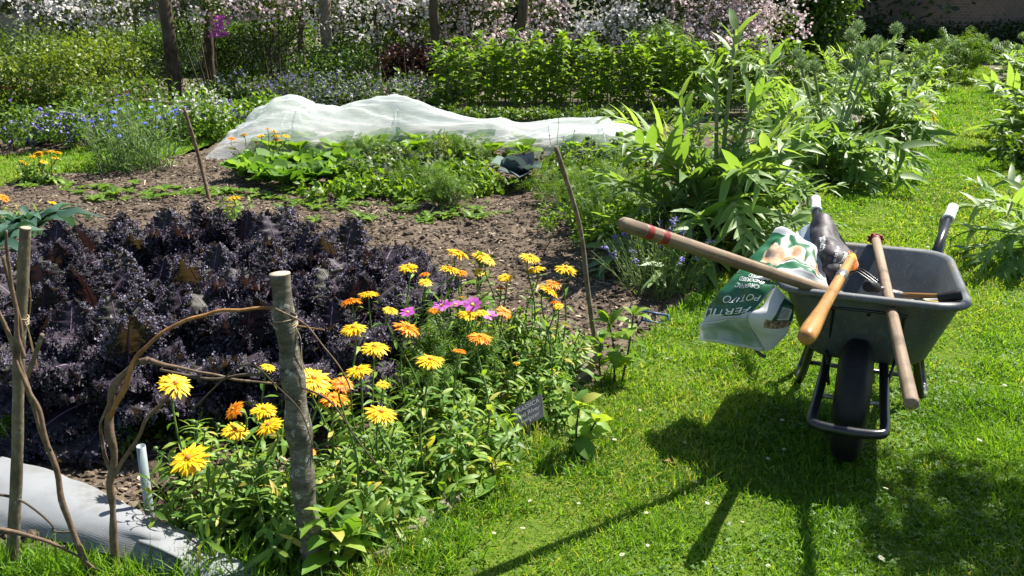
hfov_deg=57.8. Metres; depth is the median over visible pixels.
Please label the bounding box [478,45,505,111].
sunchoke
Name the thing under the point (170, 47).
pergola post
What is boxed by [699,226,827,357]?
fertiliser bag
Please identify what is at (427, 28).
shrub
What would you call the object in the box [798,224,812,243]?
plastic sack
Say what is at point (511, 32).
sunchoke
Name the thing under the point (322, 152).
lettuce
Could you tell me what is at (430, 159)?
vegetable patch
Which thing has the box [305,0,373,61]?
tall hedge
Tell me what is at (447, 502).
edging stone
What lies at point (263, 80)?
border plant
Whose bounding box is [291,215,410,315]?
purple kale
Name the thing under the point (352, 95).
border plant
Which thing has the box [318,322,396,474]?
marigold
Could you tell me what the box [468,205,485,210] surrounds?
seedling
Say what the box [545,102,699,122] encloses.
weed clump
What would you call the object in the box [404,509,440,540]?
edging stone
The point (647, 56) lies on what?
sunchoke
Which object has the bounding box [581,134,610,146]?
cabbage
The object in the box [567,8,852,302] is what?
artichoke
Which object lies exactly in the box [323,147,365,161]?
lettuce
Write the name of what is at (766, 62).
sunchoke
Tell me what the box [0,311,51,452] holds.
branch
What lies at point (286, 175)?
lettuce
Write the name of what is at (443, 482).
sunflower seedling
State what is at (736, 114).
ground
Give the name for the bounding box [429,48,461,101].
sunchoke
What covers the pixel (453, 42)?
sunchoke
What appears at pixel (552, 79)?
sunchoke
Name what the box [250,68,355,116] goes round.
border plant
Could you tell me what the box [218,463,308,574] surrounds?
marigold
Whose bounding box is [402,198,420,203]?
seedling
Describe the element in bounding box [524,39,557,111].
sunchoke
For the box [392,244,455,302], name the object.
purple kale
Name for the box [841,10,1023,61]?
ivy
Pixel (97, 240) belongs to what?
purple kale
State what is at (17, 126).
herb clump
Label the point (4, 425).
weed clump
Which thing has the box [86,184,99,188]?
seedling
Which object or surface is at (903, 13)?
wood
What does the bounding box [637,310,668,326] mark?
plastic clip
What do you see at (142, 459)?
metal pipe
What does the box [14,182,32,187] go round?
seedling
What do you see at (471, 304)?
cosmos
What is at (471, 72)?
sunchoke
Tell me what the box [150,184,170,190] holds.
seedling
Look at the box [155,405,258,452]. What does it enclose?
weed clump
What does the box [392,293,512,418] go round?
cosmos
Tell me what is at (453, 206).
seedling
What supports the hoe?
on the wheelbarrow
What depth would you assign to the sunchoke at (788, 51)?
11.51 m
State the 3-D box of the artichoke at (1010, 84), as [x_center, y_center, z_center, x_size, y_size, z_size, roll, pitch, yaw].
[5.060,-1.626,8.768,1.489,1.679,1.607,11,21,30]
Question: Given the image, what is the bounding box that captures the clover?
[558,286,1023,575]
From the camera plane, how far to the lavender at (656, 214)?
5.25 m
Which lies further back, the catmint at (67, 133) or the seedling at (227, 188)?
the catmint at (67, 133)
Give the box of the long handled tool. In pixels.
[617,217,842,291]
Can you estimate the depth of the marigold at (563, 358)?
3.41 m
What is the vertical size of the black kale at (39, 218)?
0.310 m
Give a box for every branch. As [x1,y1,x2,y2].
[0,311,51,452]
[1,256,94,575]
[5,230,26,358]
[99,306,280,566]
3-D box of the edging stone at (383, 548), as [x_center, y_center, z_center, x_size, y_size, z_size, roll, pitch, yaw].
[-0.325,0.724,2.484,0.060,0.105,0.115,10,20,28]
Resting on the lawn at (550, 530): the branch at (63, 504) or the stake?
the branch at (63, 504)
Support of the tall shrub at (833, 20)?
on the ground at (736, 114)
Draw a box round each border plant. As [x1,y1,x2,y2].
[192,66,285,103]
[214,70,310,102]
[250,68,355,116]
[272,64,380,109]
[306,67,413,111]
[340,67,450,108]
[370,66,481,111]
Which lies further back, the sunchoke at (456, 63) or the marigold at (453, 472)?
the sunchoke at (456, 63)
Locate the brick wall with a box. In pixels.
[603,0,1023,59]
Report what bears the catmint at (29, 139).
on the garden soil
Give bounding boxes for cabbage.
[251,138,286,151]
[273,134,320,151]
[287,129,321,147]
[318,137,350,151]
[327,130,354,143]
[359,133,395,147]
[369,127,409,143]
[395,138,428,150]
[397,130,427,138]
[427,135,458,148]
[430,130,463,139]
[470,130,504,144]
[475,141,514,159]
[491,151,541,186]
[505,139,542,154]
[508,131,544,142]
[551,140,589,158]
[556,128,581,141]
[571,148,607,160]
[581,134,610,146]
[587,133,614,139]
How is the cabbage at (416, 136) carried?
on the garden soil
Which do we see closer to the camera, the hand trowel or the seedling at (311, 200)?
the hand trowel
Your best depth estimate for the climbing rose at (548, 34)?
12.48 m
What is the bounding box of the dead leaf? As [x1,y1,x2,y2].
[919,99,939,123]
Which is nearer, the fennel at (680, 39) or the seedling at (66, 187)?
the seedling at (66, 187)
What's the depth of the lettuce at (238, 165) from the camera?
7.20 m
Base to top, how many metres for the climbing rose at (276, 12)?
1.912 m
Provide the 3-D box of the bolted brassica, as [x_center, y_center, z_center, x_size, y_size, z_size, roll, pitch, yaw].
[-0.569,-1.133,7.621,0.100,0.355,0.118,-11,21,-30]
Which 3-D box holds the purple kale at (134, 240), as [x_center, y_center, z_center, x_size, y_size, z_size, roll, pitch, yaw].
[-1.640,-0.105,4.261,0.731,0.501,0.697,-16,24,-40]
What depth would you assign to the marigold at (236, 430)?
2.48 m
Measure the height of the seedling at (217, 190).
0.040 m
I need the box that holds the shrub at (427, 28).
[367,5,442,73]
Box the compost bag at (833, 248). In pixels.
[809,213,857,285]
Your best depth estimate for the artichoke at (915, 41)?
15.85 m
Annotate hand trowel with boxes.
[862,280,902,293]
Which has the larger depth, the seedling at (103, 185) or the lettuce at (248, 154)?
the lettuce at (248, 154)
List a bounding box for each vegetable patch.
[293,171,390,200]
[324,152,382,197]
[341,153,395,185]
[360,142,418,165]
[360,151,434,176]
[364,135,426,160]
[378,159,451,189]
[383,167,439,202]
[393,141,454,171]
[411,168,504,198]
[417,136,471,159]
[422,154,479,181]
[436,144,489,165]
[438,149,488,182]
[449,157,539,194]
[509,149,583,186]
[534,139,607,169]
[542,146,655,181]
[575,131,635,161]
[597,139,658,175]
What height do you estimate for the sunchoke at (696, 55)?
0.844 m
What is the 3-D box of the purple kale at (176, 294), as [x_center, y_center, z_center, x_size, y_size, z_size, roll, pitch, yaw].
[-1.130,0.197,3.386,0.651,0.485,0.630,15,23,39]
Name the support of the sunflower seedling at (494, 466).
on the lawn at (550, 530)
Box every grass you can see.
[0,441,667,575]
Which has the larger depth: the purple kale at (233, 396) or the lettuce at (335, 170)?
the lettuce at (335, 170)
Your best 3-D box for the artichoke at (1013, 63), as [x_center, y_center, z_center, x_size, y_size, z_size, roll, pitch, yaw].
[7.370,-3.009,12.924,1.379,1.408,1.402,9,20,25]
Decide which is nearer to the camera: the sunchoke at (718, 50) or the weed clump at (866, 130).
the weed clump at (866, 130)
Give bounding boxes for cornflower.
[77,91,184,176]
[157,105,204,137]
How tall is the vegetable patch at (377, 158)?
0.274 m
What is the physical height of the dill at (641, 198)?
0.301 m
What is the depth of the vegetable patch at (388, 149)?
7.81 m
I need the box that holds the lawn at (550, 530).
[0,66,1023,575]
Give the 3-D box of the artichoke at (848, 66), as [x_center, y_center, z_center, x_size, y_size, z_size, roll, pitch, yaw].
[4.354,-2.532,11.957,1.126,0.992,1.172,-17,24,-41]
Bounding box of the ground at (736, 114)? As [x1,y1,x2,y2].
[0,0,1015,366]
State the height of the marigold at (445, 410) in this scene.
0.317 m
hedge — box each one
[0,15,171,124]
[65,2,234,92]
[200,13,320,89]
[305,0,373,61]
[426,0,845,81]
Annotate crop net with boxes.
[205,94,663,161]
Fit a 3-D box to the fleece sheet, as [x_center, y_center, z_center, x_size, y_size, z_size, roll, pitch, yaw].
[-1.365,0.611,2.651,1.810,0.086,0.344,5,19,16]
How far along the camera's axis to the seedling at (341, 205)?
6.37 m
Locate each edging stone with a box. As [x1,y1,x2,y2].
[372,533,408,562]
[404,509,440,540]
[431,484,472,513]
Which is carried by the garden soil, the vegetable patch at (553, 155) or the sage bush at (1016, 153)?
the vegetable patch at (553, 155)
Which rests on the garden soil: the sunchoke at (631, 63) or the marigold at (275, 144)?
the marigold at (275, 144)
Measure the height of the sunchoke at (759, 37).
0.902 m
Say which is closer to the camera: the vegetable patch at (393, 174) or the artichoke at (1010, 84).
the vegetable patch at (393, 174)
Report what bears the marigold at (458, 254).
on the garden soil
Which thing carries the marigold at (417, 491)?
on the garden soil
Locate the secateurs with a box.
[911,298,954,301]
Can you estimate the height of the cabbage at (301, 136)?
0.197 m
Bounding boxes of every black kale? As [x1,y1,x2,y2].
[0,202,105,232]
[0,221,46,250]
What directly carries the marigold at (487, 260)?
on the garden soil
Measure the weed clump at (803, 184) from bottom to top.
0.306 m
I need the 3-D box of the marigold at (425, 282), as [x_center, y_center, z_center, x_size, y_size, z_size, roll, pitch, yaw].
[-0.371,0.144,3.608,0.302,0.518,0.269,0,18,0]
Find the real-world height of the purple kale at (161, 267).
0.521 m
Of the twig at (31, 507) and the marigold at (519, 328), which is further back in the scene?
the marigold at (519, 328)
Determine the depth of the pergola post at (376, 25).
13.27 m
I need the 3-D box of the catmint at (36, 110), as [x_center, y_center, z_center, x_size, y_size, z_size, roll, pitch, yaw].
[-4.473,-1.612,9.092,0.741,0.381,0.736,0,18,0]
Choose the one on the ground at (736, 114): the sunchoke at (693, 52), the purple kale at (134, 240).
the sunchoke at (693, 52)
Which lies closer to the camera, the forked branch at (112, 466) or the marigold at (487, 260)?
the forked branch at (112, 466)
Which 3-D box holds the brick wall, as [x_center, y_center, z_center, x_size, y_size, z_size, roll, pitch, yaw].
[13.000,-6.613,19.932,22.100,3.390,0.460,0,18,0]
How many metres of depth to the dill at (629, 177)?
6.40 m
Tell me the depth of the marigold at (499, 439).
2.88 m
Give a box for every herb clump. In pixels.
[0,92,142,151]
[108,87,308,140]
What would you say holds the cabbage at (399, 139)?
on the garden soil
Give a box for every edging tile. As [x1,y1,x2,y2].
[576,361,593,373]
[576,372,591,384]
[584,353,598,363]
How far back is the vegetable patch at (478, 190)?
6.74 m
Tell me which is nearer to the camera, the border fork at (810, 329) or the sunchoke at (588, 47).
the border fork at (810, 329)
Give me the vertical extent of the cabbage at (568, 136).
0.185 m
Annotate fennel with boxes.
[637,13,714,102]
[908,26,1009,81]
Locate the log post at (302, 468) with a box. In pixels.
[269,271,327,574]
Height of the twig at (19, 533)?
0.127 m
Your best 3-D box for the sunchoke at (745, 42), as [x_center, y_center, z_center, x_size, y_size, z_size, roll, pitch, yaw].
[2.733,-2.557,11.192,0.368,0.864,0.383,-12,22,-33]
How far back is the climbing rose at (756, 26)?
12.35 m
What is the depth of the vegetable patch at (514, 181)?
6.93 m
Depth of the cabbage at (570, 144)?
8.12 m
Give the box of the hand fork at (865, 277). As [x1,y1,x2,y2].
[850,268,879,283]
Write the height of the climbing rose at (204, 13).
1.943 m
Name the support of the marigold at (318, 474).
on the garden soil
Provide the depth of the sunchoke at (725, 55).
11.05 m
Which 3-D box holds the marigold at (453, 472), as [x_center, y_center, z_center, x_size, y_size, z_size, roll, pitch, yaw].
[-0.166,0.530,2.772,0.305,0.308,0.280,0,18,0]
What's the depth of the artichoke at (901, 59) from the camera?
13.56 m
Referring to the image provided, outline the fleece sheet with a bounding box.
[0,456,265,575]
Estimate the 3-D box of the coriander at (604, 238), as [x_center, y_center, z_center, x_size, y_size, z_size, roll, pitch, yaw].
[0.687,-0.337,5.402,0.695,0.249,0.454,0,18,0]
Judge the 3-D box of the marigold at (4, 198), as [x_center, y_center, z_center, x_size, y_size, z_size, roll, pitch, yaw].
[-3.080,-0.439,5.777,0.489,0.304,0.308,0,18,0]
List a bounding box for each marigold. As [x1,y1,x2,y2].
[0,194,54,225]
[4,151,43,186]
[26,150,64,184]
[133,443,262,544]
[153,374,228,516]
[185,401,291,555]
[185,466,270,564]
[214,191,254,220]
[215,403,289,512]
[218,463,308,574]
[228,133,264,171]
[244,449,351,574]
[246,364,311,461]
[264,128,291,154]
[271,367,373,500]
[287,459,382,567]
[314,376,403,567]
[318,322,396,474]
[325,405,431,562]
[333,291,398,411]
[341,364,414,488]
[370,431,444,531]
[372,307,451,455]
[380,354,489,495]
[389,262,446,377]
[401,369,487,453]
[409,419,493,508]
[419,307,500,421]
[428,249,489,358]
[430,332,531,473]
[450,251,518,368]
[452,273,536,383]
[460,306,559,432]
[499,253,558,372]
[515,279,591,399]
[520,356,593,436]
[527,264,597,391]
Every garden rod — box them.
[182,106,210,198]
[553,146,598,361]
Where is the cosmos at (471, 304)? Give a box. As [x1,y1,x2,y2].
[431,287,492,358]
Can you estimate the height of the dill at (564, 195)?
0.475 m
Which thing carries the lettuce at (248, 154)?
on the garden soil
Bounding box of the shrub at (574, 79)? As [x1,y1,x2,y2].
[441,23,585,87]
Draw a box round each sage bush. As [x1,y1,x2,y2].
[985,127,1023,168]
[997,83,1023,135]
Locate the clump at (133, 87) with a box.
[0,74,175,122]
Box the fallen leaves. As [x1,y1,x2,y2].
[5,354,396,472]
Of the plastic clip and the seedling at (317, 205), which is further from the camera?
the seedling at (317, 205)
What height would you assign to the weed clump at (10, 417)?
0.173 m
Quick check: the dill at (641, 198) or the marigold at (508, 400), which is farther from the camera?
the dill at (641, 198)
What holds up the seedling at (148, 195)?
on the garden soil
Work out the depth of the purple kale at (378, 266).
3.85 m
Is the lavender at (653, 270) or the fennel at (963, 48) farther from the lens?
the fennel at (963, 48)
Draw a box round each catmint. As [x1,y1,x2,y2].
[0,119,46,145]
[9,104,99,145]
[44,113,115,146]
[200,96,254,120]
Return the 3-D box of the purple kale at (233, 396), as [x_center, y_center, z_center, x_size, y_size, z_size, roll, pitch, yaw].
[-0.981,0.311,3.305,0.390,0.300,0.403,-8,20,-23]
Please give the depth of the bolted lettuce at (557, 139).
7.54 m
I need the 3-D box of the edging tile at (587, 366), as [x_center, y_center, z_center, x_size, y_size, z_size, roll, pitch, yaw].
[0.291,0.310,3.629,0.022,0.045,0.090,31,27,33]
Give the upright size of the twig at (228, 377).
0.311 m
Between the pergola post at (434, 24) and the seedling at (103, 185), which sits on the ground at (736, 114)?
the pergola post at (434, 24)
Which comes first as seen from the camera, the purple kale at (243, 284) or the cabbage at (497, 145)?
the purple kale at (243, 284)
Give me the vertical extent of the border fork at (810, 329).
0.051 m
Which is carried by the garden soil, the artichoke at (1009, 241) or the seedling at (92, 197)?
the seedling at (92, 197)
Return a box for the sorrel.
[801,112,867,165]
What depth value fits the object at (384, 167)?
7.05 m
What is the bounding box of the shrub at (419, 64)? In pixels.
[369,37,453,83]
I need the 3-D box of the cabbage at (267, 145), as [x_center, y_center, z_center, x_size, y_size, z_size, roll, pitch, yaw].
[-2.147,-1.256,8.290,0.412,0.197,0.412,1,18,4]
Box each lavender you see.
[591,206,727,300]
[638,195,716,238]
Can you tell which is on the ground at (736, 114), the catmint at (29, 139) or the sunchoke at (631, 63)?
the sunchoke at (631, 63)
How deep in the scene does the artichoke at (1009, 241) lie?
4.96 m
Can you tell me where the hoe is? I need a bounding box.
[867,233,919,409]
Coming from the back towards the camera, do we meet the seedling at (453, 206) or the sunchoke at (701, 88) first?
the sunchoke at (701, 88)
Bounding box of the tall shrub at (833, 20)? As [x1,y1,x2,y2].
[750,0,869,81]
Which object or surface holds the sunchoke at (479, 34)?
on the ground at (736, 114)
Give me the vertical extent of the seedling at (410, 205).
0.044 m
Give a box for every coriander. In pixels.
[535,194,637,241]
[566,189,657,238]
[570,208,664,253]
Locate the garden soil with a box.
[0,124,846,574]
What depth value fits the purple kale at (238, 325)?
3.16 m
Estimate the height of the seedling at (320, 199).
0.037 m
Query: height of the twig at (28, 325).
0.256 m
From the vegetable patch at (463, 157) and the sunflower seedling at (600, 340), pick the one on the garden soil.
the vegetable patch at (463, 157)
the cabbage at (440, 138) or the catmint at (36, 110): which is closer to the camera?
the cabbage at (440, 138)
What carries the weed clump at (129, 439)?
on the garden soil
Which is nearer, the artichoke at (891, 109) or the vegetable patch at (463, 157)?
the vegetable patch at (463, 157)
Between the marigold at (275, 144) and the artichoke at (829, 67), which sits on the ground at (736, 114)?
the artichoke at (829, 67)
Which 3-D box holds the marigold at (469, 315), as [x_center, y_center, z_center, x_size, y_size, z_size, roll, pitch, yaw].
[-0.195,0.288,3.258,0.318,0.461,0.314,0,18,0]
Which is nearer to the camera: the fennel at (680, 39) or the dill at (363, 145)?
the dill at (363, 145)
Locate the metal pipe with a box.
[136,444,154,516]
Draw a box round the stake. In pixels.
[6,226,33,565]
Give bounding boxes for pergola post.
[158,0,182,98]
[203,1,215,86]
[297,0,306,77]
[319,0,333,73]
[373,0,380,80]
[429,0,444,97]
[513,0,528,96]
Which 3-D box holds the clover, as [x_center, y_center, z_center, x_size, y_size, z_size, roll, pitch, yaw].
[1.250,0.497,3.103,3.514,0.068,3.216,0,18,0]
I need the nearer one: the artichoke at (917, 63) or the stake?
the stake
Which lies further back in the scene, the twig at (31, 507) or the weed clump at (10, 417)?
the weed clump at (10, 417)
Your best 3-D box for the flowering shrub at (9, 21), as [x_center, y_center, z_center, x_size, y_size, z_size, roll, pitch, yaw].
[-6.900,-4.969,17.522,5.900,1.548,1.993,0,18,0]
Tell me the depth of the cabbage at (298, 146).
8.22 m
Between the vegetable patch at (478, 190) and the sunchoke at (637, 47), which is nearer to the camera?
the vegetable patch at (478, 190)
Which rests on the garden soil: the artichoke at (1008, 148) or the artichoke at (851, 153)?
the artichoke at (851, 153)
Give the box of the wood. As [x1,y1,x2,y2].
[305,0,975,58]
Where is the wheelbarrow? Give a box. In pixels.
[777,195,971,462]
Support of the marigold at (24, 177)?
on the garden soil
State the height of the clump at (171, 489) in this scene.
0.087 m
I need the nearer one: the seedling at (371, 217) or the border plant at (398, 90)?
the seedling at (371, 217)
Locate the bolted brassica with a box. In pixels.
[438,128,449,155]
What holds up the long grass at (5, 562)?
on the lawn at (550, 530)
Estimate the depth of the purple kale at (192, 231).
4.18 m
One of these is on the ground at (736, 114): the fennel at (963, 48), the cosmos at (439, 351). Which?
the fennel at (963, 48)
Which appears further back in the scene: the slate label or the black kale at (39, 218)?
the black kale at (39, 218)
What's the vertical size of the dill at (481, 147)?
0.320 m
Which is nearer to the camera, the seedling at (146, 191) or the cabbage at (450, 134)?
the seedling at (146, 191)
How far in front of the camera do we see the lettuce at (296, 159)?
7.58 m
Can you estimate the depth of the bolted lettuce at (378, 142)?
7.61 m
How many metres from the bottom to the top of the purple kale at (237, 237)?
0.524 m
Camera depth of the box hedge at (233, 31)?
13.84 m
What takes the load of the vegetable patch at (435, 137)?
on the garden soil
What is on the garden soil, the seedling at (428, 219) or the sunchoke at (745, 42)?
the seedling at (428, 219)
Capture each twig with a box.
[0,493,69,532]
[0,527,95,569]
[26,333,43,378]
[28,282,38,370]
[159,368,391,481]
[191,363,313,447]
[275,308,352,409]
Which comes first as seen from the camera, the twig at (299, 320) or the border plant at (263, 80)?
the twig at (299, 320)
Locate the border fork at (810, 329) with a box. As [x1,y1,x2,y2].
[798,250,857,344]
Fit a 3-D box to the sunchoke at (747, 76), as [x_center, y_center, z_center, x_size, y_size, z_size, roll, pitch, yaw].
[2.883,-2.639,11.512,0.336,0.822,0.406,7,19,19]
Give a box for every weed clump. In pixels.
[0,400,119,439]
[0,409,124,450]
[102,411,227,459]
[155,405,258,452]
[319,101,479,125]
[396,101,557,123]
[477,101,632,121]
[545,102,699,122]
[756,186,806,221]
[781,164,814,209]
[830,126,878,144]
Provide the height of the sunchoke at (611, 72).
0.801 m
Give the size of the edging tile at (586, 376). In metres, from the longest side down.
0.090 x 0.045 x 0.022 m
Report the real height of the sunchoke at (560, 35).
0.985 m
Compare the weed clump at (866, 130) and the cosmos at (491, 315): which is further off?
the weed clump at (866, 130)
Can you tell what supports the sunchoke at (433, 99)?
on the ground at (736, 114)
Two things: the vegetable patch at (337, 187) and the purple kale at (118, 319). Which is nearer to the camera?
the purple kale at (118, 319)
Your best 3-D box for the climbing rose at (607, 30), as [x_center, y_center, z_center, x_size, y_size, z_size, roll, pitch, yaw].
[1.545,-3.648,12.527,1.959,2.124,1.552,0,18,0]
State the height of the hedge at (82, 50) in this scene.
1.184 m
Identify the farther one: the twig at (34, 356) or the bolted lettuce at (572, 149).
the bolted lettuce at (572, 149)
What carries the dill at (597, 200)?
on the garden soil
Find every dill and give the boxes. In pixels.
[332,132,383,153]
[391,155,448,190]
[409,167,483,211]
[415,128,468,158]
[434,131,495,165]
[515,164,588,207]
[536,152,627,226]
[564,152,656,201]
[574,159,653,235]
[608,177,673,216]
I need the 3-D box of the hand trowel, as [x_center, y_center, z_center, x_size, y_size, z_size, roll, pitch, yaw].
[1.191,0.008,2.954,0.290,0.039,0.060,9,7,-46]
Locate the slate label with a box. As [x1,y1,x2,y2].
[512,394,543,446]
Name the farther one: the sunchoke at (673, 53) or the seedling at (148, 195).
the sunchoke at (673, 53)
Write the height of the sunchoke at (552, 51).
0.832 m
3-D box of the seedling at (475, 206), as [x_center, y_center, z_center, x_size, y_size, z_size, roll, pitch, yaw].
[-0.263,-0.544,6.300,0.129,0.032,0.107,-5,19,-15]
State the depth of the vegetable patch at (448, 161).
7.16 m
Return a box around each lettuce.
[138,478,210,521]
[219,156,270,178]
[228,147,273,160]
[239,154,291,185]
[256,148,297,162]
[261,159,316,189]
[278,148,328,164]
[288,153,335,185]
[311,157,352,180]
[314,144,341,164]
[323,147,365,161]
[331,157,379,175]
[374,137,379,154]
[548,115,565,156]
[567,127,576,161]
[587,136,597,167]
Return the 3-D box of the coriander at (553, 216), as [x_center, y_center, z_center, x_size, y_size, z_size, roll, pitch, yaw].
[0.433,-0.408,5.609,0.605,0.302,0.421,11,21,30]
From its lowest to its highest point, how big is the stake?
0.997 m
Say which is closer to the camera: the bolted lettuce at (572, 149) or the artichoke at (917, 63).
the bolted lettuce at (572, 149)
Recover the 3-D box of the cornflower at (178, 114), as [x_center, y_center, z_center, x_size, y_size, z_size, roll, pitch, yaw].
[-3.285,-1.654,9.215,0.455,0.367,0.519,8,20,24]
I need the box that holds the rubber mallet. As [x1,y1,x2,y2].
[901,288,962,301]
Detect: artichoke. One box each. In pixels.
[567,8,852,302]
[718,39,937,195]
[742,72,859,134]
[794,41,873,86]
[809,57,903,108]
[811,18,957,146]
[854,51,946,107]
[855,41,919,82]
[885,43,961,95]
[904,38,971,79]
[938,163,1023,283]
[962,61,1023,137]
[986,37,1023,87]
[989,31,1023,92]
[994,40,1023,68]
[1000,88,1023,151]
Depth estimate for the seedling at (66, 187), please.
6.94 m
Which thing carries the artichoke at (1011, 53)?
on the ground at (736, 114)
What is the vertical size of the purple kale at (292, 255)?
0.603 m
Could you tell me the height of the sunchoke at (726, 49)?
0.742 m
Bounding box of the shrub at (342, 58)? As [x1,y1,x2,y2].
[269,23,396,100]
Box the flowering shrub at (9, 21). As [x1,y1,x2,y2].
[0,0,306,70]
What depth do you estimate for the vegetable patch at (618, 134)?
7.98 m
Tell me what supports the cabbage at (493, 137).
on the garden soil
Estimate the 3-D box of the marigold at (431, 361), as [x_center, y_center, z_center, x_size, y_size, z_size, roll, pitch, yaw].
[-0.247,0.420,2.770,0.318,0.504,0.289,-8,20,-24]
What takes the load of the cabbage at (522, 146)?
on the garden soil
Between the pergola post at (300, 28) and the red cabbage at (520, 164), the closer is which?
the red cabbage at (520, 164)
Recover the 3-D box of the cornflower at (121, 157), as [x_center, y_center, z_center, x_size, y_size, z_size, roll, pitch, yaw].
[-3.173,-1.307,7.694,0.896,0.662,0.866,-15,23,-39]
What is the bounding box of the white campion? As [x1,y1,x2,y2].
[148,76,234,143]
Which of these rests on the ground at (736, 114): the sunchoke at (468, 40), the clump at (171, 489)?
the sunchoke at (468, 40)
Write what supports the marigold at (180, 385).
on the garden soil
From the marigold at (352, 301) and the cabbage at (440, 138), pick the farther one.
the cabbage at (440, 138)
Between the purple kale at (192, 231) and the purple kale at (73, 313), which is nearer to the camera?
the purple kale at (73, 313)
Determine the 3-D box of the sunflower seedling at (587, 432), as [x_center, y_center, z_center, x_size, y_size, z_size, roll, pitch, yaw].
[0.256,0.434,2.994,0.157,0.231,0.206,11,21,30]
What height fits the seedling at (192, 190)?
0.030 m
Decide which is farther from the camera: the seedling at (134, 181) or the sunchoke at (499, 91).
the sunchoke at (499, 91)
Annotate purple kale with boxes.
[0,218,130,276]
[0,258,103,409]
[0,297,155,467]
[24,292,226,469]
[26,247,163,361]
[71,210,144,266]
[102,253,211,320]
[118,207,229,266]
[133,278,275,433]
[135,285,337,422]
[137,200,236,276]
[137,241,238,315]
[181,246,314,354]
[185,338,264,425]
[191,203,310,270]
[193,209,339,306]
[244,296,409,433]
[264,261,442,390]
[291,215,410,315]
[306,240,464,339]
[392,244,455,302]
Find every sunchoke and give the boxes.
[424,40,457,108]
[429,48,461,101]
[440,36,469,108]
[444,49,463,107]
[456,45,481,107]
[458,36,486,104]
[465,30,501,105]
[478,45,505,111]
[482,38,514,106]
[486,40,515,109]
[500,28,532,111]
[502,45,527,107]
[508,41,549,110]
[518,37,546,107]
[522,30,544,106]
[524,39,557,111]
[535,37,570,109]
[535,39,565,106]
[538,28,573,109]
[555,36,580,106]
[568,34,598,108]
[573,37,602,110]
[580,31,609,107]
[586,43,618,107]
[593,45,617,108]
[597,45,625,108]
[613,29,642,113]
[613,41,637,105]
[619,46,651,112]
[621,33,647,107]
[628,33,659,107]
[634,48,660,112]
[647,38,683,106]
[651,40,685,112]
[655,31,691,111]
[661,40,690,106]
[677,39,702,105]
[680,41,707,112]
[689,50,709,112]
[692,40,715,107]
[709,39,740,112]
[713,48,730,107]
[714,44,733,108]
[724,38,754,112]
[735,41,754,108]
[736,33,767,88]
[738,49,768,111]
[752,48,776,108]
[757,47,785,100]
[770,39,805,104]
[775,38,804,90]
[786,40,814,95]
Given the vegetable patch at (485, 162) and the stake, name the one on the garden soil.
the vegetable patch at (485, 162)
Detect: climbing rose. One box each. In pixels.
[0,0,51,80]
[0,0,117,90]
[31,0,203,93]
[130,0,274,93]
[189,0,318,85]
[258,0,428,91]
[361,0,480,93]
[374,0,514,93]
[461,0,624,86]
[557,0,688,91]
[613,0,770,91]
[694,0,818,91]
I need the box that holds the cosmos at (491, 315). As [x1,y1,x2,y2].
[472,301,506,385]
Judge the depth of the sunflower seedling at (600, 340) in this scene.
3.45 m
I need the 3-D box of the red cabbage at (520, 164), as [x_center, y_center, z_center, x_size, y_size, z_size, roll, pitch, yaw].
[0.044,-0.892,7.040,0.396,0.277,0.409,-7,19,-21]
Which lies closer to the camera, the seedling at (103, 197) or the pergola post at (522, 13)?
the seedling at (103, 197)
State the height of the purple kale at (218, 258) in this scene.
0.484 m
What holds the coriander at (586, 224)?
on the garden soil
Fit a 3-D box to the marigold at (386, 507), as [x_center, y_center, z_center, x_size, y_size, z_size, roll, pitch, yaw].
[-0.354,0.541,2.508,0.325,0.451,0.309,6,19,18]
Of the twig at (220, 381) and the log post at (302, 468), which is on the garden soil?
the log post at (302, 468)
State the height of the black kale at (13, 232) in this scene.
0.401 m
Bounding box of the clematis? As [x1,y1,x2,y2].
[208,14,229,37]
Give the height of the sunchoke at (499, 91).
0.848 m
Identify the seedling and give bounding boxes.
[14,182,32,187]
[38,177,55,182]
[57,184,71,190]
[60,180,73,184]
[83,194,101,199]
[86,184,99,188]
[96,183,111,187]
[98,195,114,200]
[107,186,126,194]
[124,187,136,191]
[125,179,139,183]
[138,192,154,198]
[139,190,153,193]
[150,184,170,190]
[152,193,169,197]
[182,189,195,195]
[212,187,232,193]
[220,186,235,190]
[243,188,257,192]
[250,190,266,196]
[261,191,279,198]
[272,185,294,191]
[286,198,304,203]
[296,482,379,575]
[300,198,318,205]
[307,204,321,208]
[307,214,324,221]
[309,197,328,201]
[333,203,351,208]
[336,195,355,203]
[349,210,369,216]
[360,215,378,220]
[388,205,403,209]
[393,195,417,200]
[398,203,420,210]
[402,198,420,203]
[414,212,428,218]
[417,217,435,221]
[419,471,464,509]
[423,210,441,218]
[432,209,456,214]
[441,210,459,218]
[446,204,468,209]
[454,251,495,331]
[459,209,481,217]
[466,205,480,209]
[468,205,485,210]
[470,213,487,218]
[472,449,520,497]
[478,210,494,215]
[560,389,611,461]
[581,330,617,392]
[590,305,651,383]

